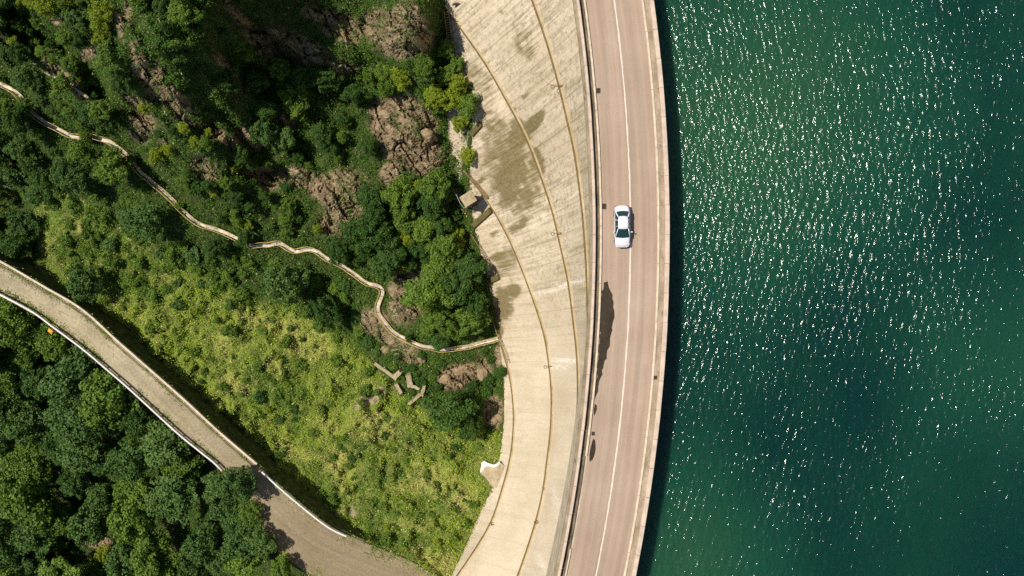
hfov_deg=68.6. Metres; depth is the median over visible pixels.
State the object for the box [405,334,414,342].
tree
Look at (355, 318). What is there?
shrub
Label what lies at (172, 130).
tree
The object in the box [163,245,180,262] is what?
shrub
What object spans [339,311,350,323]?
shrub
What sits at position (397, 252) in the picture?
tree
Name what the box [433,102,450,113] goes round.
tree
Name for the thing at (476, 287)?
tree
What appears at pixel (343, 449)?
shrub
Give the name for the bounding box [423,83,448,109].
tree
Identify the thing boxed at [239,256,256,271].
shrub
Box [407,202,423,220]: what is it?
tree
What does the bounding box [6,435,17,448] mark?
tree
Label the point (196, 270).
shrub
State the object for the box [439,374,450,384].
boulder
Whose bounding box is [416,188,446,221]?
tree
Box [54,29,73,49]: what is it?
tree
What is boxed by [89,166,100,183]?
tree
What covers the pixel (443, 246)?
tree
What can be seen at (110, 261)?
shrub
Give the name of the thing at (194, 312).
shrub
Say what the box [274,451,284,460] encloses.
shrub
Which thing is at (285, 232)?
tree
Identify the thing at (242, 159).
tree
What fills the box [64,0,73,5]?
tree
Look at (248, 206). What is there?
tree
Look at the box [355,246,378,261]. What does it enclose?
tree
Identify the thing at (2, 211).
tree
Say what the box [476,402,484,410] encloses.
shrub
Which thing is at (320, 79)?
tree
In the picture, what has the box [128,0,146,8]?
tree
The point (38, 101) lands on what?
tree
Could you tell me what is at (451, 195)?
tree
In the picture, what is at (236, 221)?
tree
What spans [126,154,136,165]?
tree
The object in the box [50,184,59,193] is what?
shrub
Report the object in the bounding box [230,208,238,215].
tree
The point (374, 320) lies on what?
boulder
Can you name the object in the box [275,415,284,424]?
shrub
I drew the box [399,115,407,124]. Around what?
boulder
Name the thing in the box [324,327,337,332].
shrub
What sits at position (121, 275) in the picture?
shrub
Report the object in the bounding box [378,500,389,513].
shrub
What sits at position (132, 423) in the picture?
tree
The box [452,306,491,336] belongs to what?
tree
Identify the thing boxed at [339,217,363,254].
tree
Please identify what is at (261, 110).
tree
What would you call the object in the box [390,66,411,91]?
tree
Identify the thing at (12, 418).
tree
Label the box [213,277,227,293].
shrub
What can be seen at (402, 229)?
tree
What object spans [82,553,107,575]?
tree
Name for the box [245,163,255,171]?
tree
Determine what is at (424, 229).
tree
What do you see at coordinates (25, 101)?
tree
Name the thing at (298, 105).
tree
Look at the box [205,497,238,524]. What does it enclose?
tree
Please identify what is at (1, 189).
tree
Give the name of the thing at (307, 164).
tree
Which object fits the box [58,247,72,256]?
shrub
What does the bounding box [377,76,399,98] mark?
tree
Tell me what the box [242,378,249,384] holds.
shrub
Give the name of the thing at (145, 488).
tree
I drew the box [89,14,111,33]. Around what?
tree
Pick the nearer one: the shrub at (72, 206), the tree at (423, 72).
the tree at (423, 72)
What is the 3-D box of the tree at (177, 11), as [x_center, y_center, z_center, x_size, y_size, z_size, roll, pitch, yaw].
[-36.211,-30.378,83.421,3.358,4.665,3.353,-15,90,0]
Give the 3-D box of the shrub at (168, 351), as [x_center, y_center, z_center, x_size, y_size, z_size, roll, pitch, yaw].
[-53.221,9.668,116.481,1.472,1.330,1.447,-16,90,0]
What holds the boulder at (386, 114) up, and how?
on the terrain
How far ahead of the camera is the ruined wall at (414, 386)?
113.55 m
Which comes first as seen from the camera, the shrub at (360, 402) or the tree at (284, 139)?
the tree at (284, 139)
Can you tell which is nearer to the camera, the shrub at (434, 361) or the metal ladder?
the metal ladder
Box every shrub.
[44,195,60,210]
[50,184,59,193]
[53,192,61,200]
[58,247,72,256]
[59,233,76,247]
[65,218,75,229]
[67,200,82,214]
[73,255,82,264]
[75,244,95,261]
[80,229,88,239]
[81,218,91,228]
[84,206,100,220]
[85,232,101,249]
[89,191,98,201]
[91,206,111,224]
[93,248,102,255]
[95,230,105,241]
[96,266,113,279]
[98,235,118,252]
[99,195,111,205]
[100,253,120,270]
[110,279,131,293]
[114,208,129,227]
[119,271,127,280]
[120,196,128,207]
[120,243,131,252]
[120,273,141,290]
[121,226,134,238]
[123,196,141,208]
[126,253,136,263]
[128,255,145,270]
[131,234,148,246]
[137,283,148,297]
[138,271,149,283]
[142,285,163,304]
[145,319,156,333]
[154,250,166,259]
[156,233,165,240]
[160,264,171,273]
[162,285,175,294]
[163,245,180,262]
[164,347,173,354]
[166,240,173,248]
[168,254,183,269]
[171,277,186,287]
[171,298,185,310]
[175,238,188,252]
[175,314,185,324]
[185,246,204,265]
[187,345,201,358]
[189,262,205,275]
[191,308,200,314]
[197,279,205,288]
[199,304,206,310]
[201,367,207,377]
[204,256,216,266]
[204,268,220,284]
[206,396,211,403]
[207,354,215,361]
[212,316,219,323]
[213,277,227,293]
[218,267,236,283]
[218,383,227,390]
[220,323,236,337]
[224,298,236,310]
[224,410,234,416]
[225,250,241,264]
[228,279,238,287]
[236,286,250,300]
[237,391,244,397]
[238,268,248,277]
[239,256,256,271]
[242,298,251,305]
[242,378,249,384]
[252,360,261,373]
[254,390,265,404]
[257,325,268,339]
[259,413,268,418]
[261,371,269,380]
[265,406,272,414]
[268,256,279,266]
[268,316,275,322]
[272,386,283,401]
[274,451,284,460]
[275,355,281,363]
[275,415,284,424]
[278,334,292,348]
[282,380,291,387]
[286,325,294,331]
[288,404,299,415]
[291,415,298,422]
[294,357,306,370]
[298,303,310,318]
[308,428,317,438]
[311,322,325,332]
[323,493,338,506]
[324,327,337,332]
[326,281,340,294]
[328,354,344,367]
[329,453,335,460]
[332,332,341,342]
[335,442,341,450]
[336,289,351,304]
[338,278,353,294]
[338,435,345,440]
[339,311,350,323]
[341,447,347,452]
[343,461,352,471]
[347,451,357,463]
[350,312,360,325]
[353,325,365,339]
[357,398,363,406]
[359,384,372,398]
[360,333,374,348]
[364,366,375,377]
[370,497,378,503]
[372,388,379,395]
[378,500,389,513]
[380,431,388,441]
[380,532,394,547]
[383,414,390,424]
[384,524,389,531]
[387,358,399,369]
[388,508,399,518]
[390,347,402,360]
[390,446,397,453]
[398,401,406,413]
[404,363,415,371]
[409,389,416,396]
[412,371,420,377]
[412,377,426,387]
[415,436,421,443]
[416,349,425,360]
[416,396,423,404]
[422,469,431,479]
[427,375,436,381]
[427,385,435,392]
[430,359,439,366]
[431,368,438,375]
[432,539,441,547]
[435,383,442,391]
[439,359,446,368]
[443,452,451,460]
[450,439,463,451]
[451,532,458,542]
[454,506,459,512]
[456,466,463,474]
[462,390,473,397]
[463,379,477,389]
[464,519,470,528]
[465,500,478,508]
[472,441,481,450]
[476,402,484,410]
[482,373,496,387]
[483,388,491,395]
[486,355,495,364]
[486,426,492,433]
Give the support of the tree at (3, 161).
on the terrain
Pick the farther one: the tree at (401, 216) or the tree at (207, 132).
the tree at (401, 216)
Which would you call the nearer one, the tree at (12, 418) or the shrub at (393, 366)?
the shrub at (393, 366)
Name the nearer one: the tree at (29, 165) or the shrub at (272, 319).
the tree at (29, 165)
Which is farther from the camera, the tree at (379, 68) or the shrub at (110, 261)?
the shrub at (110, 261)
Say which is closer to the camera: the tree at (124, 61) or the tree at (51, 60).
the tree at (124, 61)
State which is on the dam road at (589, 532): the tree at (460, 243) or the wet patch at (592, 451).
the wet patch at (592, 451)
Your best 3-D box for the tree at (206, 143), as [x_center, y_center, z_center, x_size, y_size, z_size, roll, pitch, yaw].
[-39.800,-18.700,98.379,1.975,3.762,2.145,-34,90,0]
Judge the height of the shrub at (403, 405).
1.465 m
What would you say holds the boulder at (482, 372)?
on the terrain
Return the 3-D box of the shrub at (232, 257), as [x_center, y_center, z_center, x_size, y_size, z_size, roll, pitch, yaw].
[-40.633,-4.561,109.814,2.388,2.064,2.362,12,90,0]
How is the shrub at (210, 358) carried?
on the terrain
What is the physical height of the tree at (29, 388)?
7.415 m
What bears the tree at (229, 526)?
on the terrain
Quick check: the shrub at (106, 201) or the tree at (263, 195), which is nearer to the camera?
the tree at (263, 195)
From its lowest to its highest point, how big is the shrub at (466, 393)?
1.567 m
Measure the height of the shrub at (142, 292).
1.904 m
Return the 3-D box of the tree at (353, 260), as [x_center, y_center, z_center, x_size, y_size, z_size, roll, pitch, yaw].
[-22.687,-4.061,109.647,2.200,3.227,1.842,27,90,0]
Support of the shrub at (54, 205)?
on the terrain
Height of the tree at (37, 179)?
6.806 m
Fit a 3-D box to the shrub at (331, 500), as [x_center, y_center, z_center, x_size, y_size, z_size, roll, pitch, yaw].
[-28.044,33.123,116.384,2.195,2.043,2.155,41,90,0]
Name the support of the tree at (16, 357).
on the terrain
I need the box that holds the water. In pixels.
[636,0,1023,575]
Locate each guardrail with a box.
[0,292,220,468]
[261,471,346,536]
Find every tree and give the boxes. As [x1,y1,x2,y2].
[0,0,16,8]
[0,45,8,59]
[0,73,4,80]
[0,98,12,117]
[0,131,9,148]
[0,147,7,166]
[0,159,32,190]
[0,184,4,195]
[0,206,7,217]
[0,229,12,243]
[0,235,32,259]
[0,298,43,355]
[0,353,15,378]
[0,363,28,403]
[0,390,19,428]
[0,423,10,454]
[0,456,53,533]
[0,509,13,533]
[0,526,19,537]
[0,528,22,574]
[0,567,23,575]
[1,103,31,140]
[1,400,50,448]
[1,499,60,555]
[2,137,34,161]
[5,42,30,64]
[5,208,44,242]
[6,35,18,44]
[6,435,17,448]
[7,196,19,205]
[7,444,54,487]
[8,15,36,36]
[8,64,37,91]
[8,346,39,369]
[10,543,48,575]
[13,96,36,115]
[14,0,23,5]
[15,433,45,460]
[16,148,47,177]
[16,360,51,400]
[18,183,29,197]
[21,0,34,8]
[22,185,52,207]
[27,34,41,48]
[29,9,40,18]
[29,18,41,29]
[29,78,44,91]
[29,392,50,406]
[30,163,56,195]
[30,322,74,361]
[31,0,57,18]
[32,96,47,108]
[33,128,45,140]
[33,555,85,575]
[34,45,48,58]
[34,419,61,454]
[36,390,115,444]
[37,345,103,403]
[43,460,58,472]
[43,468,60,482]
[44,38,56,48]
[45,106,56,116]
[45,447,74,465]
[45,502,84,536]
[46,145,59,156]
[47,58,57,65]
[49,71,72,97]
[49,151,78,185]
[49,535,68,555]
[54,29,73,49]
[56,0,71,12]
[56,101,66,109]
[56,435,116,476]
[56,467,91,499]
[59,164,95,197]
[60,7,85,32]
[61,53,79,71]
[61,105,76,118]
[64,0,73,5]
[65,138,95,164]
[65,262,103,304]
[67,503,108,546]
[72,27,90,49]
[74,0,84,5]
[74,121,83,128]
[75,76,83,83]
[75,98,93,120]
[77,80,89,92]
[77,362,140,429]
[78,130,91,143]
[79,61,88,71]
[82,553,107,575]
[84,483,116,510]
[85,74,97,86]
[85,99,112,123]
[87,0,113,26]
[87,90,96,99]
[88,61,98,71]
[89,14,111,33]
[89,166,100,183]
[90,31,110,46]
[92,146,130,185]
[92,466,109,477]
[93,38,120,70]
[93,544,111,563]
[95,125,106,135]
[103,416,119,434]
[103,434,153,487]
[103,541,134,575]
[105,113,123,132]
[106,494,156,546]
[108,86,119,94]
[109,69,134,94]
[112,477,139,500]
[117,400,158,438]
[119,56,129,66]
[121,200,169,240]
[122,434,138,445]
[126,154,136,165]
[126,473,159,520]
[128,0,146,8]
[129,528,185,575]
[137,103,150,114]
[138,420,190,468]
[145,463,199,528]
[148,146,163,164]
[151,0,171,20]
[153,128,163,139]
[157,21,169,32]
[160,144,174,155]
[160,447,204,481]
[166,0,197,25]
[167,125,177,136]
[172,49,191,64]
[173,201,183,209]
[173,552,207,575]
[174,174,191,189]
[177,121,189,132]
[181,516,223,567]
[183,168,195,178]
[188,181,203,196]
[189,135,198,149]
[193,9,203,20]
[197,505,209,517]
[198,135,214,151]
[199,178,216,191]
[201,234,229,259]
[201,468,233,504]
[202,127,213,137]
[202,511,219,528]
[203,549,230,575]
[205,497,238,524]
[209,188,217,197]
[211,465,258,504]
[214,67,240,92]
[216,28,231,39]
[216,144,226,153]
[216,214,227,224]
[217,175,231,189]
[217,523,262,560]
[217,530,226,545]
[221,503,251,532]
[223,551,265,575]
[225,187,243,201]
[228,40,245,52]
[228,164,239,174]
[230,199,242,209]
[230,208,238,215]
[230,214,243,228]
[233,148,247,166]
[233,228,253,248]
[237,498,265,529]
[241,48,256,61]
[242,201,254,210]
[242,219,253,230]
[243,69,269,93]
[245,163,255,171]
[249,114,278,146]
[250,176,258,184]
[250,524,277,557]
[254,100,276,120]
[258,188,269,202]
[260,261,310,307]
[262,160,272,168]
[268,58,290,80]
[269,555,293,575]
[271,125,295,155]
[277,82,310,120]
[277,214,293,228]
[279,197,296,216]
[280,181,292,193]
[280,227,292,236]
[288,64,312,88]
[289,149,303,164]
[293,138,302,148]
[294,212,304,222]
[304,88,315,101]
[304,159,312,170]
[306,290,342,330]
[307,67,344,93]
[309,121,331,143]
[312,223,322,233]
[316,138,331,151]
[326,236,351,265]
[329,142,340,155]
[333,149,344,164]
[334,110,351,128]
[335,130,348,143]
[339,83,371,104]
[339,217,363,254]
[349,255,361,266]
[354,182,386,214]
[355,213,390,250]
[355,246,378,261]
[359,136,378,155]
[362,65,377,86]
[362,199,392,227]
[369,249,400,281]
[374,60,392,80]
[375,230,406,263]
[376,218,397,239]
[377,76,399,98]
[380,174,415,209]
[389,203,416,227]
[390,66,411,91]
[392,217,417,235]
[396,232,415,247]
[397,264,407,273]
[399,256,407,265]
[399,276,453,313]
[402,256,417,271]
[404,179,422,198]
[405,238,426,260]
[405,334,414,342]
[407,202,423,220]
[410,215,435,242]
[413,57,436,81]
[415,167,450,201]
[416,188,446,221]
[419,322,433,336]
[420,252,430,264]
[420,390,479,431]
[421,258,447,283]
[422,301,450,328]
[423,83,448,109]
[424,230,463,274]
[426,333,450,351]
[432,213,452,234]
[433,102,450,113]
[435,66,456,85]
[435,313,463,339]
[436,38,455,58]
[439,272,472,308]
[443,187,458,201]
[443,200,450,214]
[444,87,464,111]
[447,54,464,74]
[448,205,461,220]
[448,221,457,232]
[449,73,469,93]
[449,252,489,283]
[450,227,464,242]
[452,115,469,133]
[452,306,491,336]
[455,238,466,246]
[456,246,469,257]
[456,414,483,441]
[457,92,480,120]
[459,146,475,165]
[460,82,474,94]
[460,289,488,321]
[469,283,480,292]
[493,365,506,377]
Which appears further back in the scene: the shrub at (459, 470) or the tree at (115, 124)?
the shrub at (459, 470)
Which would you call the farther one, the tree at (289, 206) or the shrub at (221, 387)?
the shrub at (221, 387)
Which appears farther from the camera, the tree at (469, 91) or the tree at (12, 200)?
the tree at (12, 200)
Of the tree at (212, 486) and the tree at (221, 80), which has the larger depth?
the tree at (212, 486)
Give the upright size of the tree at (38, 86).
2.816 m
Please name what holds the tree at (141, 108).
on the terrain
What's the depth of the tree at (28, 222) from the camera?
114.72 m
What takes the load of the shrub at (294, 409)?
on the terrain
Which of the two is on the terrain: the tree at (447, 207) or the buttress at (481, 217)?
the tree at (447, 207)
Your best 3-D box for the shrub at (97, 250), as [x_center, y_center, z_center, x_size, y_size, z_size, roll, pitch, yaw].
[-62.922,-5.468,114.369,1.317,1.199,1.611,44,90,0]
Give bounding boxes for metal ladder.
[443,9,453,57]
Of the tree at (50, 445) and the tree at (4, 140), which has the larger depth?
the tree at (50, 445)
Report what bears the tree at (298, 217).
on the terrain
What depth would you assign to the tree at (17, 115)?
102.59 m
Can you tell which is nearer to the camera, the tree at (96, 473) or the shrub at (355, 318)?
the shrub at (355, 318)
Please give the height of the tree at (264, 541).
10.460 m
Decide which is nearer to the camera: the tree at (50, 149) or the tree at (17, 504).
the tree at (50, 149)
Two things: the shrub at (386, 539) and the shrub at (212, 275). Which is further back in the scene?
the shrub at (386, 539)
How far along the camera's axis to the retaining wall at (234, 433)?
114.06 m
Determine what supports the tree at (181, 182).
on the terrain
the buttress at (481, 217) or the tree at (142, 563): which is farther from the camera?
the tree at (142, 563)
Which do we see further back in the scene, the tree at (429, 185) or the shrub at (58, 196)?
the shrub at (58, 196)
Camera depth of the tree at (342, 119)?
102.96 m
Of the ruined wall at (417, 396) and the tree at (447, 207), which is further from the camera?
the ruined wall at (417, 396)
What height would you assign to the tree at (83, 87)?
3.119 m
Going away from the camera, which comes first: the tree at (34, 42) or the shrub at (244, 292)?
the tree at (34, 42)
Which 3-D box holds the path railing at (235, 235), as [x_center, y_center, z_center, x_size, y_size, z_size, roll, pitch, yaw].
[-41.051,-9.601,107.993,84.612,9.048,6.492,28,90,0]
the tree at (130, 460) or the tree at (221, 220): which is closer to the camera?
the tree at (221, 220)
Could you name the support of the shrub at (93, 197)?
on the terrain
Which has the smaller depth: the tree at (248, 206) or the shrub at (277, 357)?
the tree at (248, 206)
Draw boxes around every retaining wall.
[0,251,366,541]
[27,307,312,575]
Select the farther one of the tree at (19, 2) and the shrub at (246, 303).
the shrub at (246, 303)
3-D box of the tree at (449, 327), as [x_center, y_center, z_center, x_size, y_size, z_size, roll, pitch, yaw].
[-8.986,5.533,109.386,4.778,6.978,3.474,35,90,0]
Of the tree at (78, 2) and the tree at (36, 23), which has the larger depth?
the tree at (36, 23)
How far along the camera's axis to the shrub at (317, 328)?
112.63 m
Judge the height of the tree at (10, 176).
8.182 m
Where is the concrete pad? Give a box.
[480,460,503,487]
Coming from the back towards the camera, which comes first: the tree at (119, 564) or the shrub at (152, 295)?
the tree at (119, 564)
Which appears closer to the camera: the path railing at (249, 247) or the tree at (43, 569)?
the path railing at (249, 247)
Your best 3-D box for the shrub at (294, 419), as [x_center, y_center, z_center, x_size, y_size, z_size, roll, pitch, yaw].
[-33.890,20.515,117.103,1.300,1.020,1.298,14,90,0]
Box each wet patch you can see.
[589,439,595,460]
[595,281,614,396]
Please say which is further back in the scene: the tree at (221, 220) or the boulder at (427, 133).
the tree at (221, 220)
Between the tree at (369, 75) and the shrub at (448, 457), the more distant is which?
the shrub at (448, 457)
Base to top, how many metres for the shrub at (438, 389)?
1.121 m
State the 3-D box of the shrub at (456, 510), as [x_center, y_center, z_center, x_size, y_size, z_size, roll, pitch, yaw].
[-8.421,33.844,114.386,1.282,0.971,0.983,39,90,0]
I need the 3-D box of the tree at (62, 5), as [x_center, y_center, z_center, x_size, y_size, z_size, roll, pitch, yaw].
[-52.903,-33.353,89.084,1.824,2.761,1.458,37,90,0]
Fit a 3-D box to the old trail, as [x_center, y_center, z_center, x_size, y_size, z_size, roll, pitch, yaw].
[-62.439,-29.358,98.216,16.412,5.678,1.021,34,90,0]
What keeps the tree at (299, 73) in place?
on the terrain
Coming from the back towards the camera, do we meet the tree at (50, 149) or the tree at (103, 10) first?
the tree at (50, 149)
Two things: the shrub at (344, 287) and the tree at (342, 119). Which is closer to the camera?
the tree at (342, 119)
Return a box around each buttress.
[469,121,482,135]
[470,207,492,228]
[487,274,500,283]
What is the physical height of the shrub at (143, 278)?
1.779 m
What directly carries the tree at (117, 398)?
on the terrain
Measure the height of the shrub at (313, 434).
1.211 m
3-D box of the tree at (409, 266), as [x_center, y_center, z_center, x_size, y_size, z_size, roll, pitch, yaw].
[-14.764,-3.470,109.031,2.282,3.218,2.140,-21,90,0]
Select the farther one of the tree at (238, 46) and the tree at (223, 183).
the tree at (223, 183)
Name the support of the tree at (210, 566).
on the terrain
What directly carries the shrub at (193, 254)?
on the terrain
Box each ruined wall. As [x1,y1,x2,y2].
[374,362,396,380]
[393,368,403,378]
[394,383,403,393]
[406,372,412,387]
[408,393,420,404]
[411,384,420,389]
[420,385,425,396]
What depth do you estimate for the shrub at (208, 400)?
115.45 m
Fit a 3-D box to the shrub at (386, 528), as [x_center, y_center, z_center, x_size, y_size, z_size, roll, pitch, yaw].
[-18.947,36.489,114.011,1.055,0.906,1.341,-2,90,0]
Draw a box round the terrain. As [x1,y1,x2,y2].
[0,0,503,575]
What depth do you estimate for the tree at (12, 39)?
96.25 m
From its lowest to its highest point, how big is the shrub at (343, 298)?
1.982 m
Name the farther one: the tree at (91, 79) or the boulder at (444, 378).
the boulder at (444, 378)
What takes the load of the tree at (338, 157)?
on the terrain
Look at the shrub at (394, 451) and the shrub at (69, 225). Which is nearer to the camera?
the shrub at (69, 225)
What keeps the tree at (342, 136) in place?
on the terrain
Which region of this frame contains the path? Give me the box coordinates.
[0,82,497,350]
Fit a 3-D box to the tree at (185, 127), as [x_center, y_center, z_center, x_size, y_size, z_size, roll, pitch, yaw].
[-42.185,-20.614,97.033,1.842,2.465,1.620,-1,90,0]
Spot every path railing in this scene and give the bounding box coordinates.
[1,82,497,347]
[1,87,497,352]
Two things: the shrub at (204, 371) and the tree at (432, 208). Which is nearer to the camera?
the tree at (432, 208)
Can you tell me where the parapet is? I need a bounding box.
[0,260,257,464]
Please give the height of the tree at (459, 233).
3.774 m
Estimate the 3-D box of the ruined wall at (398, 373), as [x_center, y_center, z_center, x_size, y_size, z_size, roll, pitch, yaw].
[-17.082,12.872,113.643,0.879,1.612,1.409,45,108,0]
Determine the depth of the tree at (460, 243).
106.74 m
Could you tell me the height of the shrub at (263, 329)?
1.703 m
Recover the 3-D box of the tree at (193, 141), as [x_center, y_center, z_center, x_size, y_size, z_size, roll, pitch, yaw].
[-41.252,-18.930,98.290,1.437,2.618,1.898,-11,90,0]
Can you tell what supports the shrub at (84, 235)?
on the terrain
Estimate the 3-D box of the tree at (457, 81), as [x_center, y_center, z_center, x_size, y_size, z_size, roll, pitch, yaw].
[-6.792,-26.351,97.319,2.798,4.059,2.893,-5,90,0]
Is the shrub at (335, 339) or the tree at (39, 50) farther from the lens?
the shrub at (335, 339)
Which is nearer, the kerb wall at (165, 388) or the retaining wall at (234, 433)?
the kerb wall at (165, 388)
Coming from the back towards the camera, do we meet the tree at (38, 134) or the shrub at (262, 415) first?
the shrub at (262, 415)
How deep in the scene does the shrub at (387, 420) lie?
115.09 m
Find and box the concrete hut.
[459,190,476,208]
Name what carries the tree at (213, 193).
on the terrain
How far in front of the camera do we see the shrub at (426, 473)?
115.43 m
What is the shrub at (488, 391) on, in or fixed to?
on the terrain
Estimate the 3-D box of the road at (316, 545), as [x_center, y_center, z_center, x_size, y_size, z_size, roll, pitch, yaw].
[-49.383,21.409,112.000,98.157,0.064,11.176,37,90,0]
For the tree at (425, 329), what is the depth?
109.21 m
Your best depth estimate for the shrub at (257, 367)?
114.20 m
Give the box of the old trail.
[0,37,91,99]
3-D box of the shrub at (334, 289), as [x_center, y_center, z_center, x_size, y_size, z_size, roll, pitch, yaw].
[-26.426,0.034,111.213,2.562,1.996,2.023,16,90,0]
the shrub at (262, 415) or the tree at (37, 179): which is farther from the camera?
the shrub at (262, 415)
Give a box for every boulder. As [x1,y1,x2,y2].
[369,317,376,322]
[380,110,390,118]
[381,346,388,353]
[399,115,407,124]
[417,356,425,363]
[421,128,432,138]
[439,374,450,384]
[452,363,464,375]
[477,367,487,380]
[489,416,497,425]
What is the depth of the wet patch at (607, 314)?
79.96 m
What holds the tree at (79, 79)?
on the terrain
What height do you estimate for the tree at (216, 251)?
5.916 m
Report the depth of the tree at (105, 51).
86.79 m
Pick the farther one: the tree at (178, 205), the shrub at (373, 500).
the shrub at (373, 500)
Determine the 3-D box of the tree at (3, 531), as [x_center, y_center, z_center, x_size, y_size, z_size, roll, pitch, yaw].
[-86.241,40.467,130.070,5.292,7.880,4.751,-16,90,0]
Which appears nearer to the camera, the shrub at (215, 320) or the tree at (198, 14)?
the tree at (198, 14)
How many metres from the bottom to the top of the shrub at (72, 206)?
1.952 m
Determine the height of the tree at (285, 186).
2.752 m
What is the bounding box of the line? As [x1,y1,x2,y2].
[595,0,630,575]
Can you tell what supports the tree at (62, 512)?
on the terrain
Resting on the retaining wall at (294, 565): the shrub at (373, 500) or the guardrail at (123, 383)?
the guardrail at (123, 383)
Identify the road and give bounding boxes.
[0,263,432,575]
[567,0,656,575]
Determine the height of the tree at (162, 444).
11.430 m
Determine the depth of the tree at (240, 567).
109.73 m
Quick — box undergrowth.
[0,0,504,575]
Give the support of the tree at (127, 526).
on the terrain
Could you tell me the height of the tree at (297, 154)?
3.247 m
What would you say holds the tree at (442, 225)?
on the terrain
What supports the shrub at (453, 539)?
on the terrain
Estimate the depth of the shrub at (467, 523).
114.55 m
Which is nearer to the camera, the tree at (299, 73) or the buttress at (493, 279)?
the tree at (299, 73)
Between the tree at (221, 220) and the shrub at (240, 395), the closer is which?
the tree at (221, 220)
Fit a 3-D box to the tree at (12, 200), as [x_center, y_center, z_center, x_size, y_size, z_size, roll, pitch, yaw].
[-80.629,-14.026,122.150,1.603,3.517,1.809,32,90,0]
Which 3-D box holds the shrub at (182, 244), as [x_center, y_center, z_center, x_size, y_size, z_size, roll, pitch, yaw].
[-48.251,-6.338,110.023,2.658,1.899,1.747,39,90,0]
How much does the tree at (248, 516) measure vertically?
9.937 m
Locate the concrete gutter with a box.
[466,173,488,198]
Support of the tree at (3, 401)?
on the terrain
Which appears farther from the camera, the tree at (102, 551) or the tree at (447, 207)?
the tree at (102, 551)
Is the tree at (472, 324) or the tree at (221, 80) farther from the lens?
the tree at (472, 324)
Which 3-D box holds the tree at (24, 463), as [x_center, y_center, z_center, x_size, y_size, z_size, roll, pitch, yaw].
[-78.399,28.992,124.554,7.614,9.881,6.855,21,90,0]
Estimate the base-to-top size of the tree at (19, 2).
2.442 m
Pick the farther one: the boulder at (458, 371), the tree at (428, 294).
the boulder at (458, 371)
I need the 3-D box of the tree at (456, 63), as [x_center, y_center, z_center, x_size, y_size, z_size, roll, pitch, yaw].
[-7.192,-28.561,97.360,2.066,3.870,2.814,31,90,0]
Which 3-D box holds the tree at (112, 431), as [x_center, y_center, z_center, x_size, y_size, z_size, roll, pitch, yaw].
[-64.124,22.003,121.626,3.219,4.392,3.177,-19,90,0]
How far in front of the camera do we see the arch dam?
95.41 m
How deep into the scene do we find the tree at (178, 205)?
107.57 m
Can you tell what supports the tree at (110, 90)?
on the terrain
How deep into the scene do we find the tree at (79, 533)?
122.03 m
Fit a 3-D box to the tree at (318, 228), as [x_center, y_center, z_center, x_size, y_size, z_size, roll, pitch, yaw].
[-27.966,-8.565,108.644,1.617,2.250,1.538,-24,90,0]
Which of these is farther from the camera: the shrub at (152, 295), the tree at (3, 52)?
the shrub at (152, 295)
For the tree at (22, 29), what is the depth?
97.44 m
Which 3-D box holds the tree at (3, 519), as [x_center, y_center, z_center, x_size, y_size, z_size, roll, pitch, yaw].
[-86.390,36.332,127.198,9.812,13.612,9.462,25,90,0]
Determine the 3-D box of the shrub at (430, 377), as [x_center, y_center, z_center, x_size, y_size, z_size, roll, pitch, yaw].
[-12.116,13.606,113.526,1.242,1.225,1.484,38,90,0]
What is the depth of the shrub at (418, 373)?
113.36 m
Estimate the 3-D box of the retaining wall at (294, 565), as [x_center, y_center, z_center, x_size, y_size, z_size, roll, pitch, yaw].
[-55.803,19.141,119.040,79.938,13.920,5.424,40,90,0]
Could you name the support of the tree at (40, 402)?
on the terrain
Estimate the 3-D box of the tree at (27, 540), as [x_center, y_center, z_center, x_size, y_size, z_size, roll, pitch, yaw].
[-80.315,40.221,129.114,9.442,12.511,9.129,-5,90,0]
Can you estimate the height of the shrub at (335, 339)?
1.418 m
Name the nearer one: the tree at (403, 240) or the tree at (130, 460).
the tree at (403, 240)
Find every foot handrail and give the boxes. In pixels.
[471,235,494,272]
[490,315,507,362]
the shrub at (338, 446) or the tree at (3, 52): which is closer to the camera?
the tree at (3, 52)
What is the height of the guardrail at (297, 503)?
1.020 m
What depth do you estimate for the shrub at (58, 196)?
112.91 m
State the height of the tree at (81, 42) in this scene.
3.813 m
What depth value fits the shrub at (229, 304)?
111.46 m
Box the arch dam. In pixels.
[444,0,669,575]
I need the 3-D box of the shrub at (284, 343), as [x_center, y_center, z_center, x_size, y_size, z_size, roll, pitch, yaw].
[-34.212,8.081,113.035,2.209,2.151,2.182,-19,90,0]
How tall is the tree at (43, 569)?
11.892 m
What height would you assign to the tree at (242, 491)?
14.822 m
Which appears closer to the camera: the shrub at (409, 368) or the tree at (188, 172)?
the tree at (188, 172)
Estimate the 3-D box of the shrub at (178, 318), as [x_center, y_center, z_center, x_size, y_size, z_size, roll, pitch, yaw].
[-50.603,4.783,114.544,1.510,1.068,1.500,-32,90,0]
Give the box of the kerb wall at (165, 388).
[0,265,254,467]
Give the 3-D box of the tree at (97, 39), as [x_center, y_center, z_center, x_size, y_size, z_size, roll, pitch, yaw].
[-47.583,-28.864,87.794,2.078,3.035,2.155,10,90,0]
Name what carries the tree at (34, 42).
on the terrain
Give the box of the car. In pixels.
[613,205,632,247]
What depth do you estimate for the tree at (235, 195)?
104.44 m
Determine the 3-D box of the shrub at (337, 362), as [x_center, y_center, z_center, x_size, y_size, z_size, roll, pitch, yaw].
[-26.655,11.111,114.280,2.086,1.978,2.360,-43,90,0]
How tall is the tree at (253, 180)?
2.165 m
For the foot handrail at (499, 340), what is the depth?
110.91 m
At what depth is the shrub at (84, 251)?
114.22 m

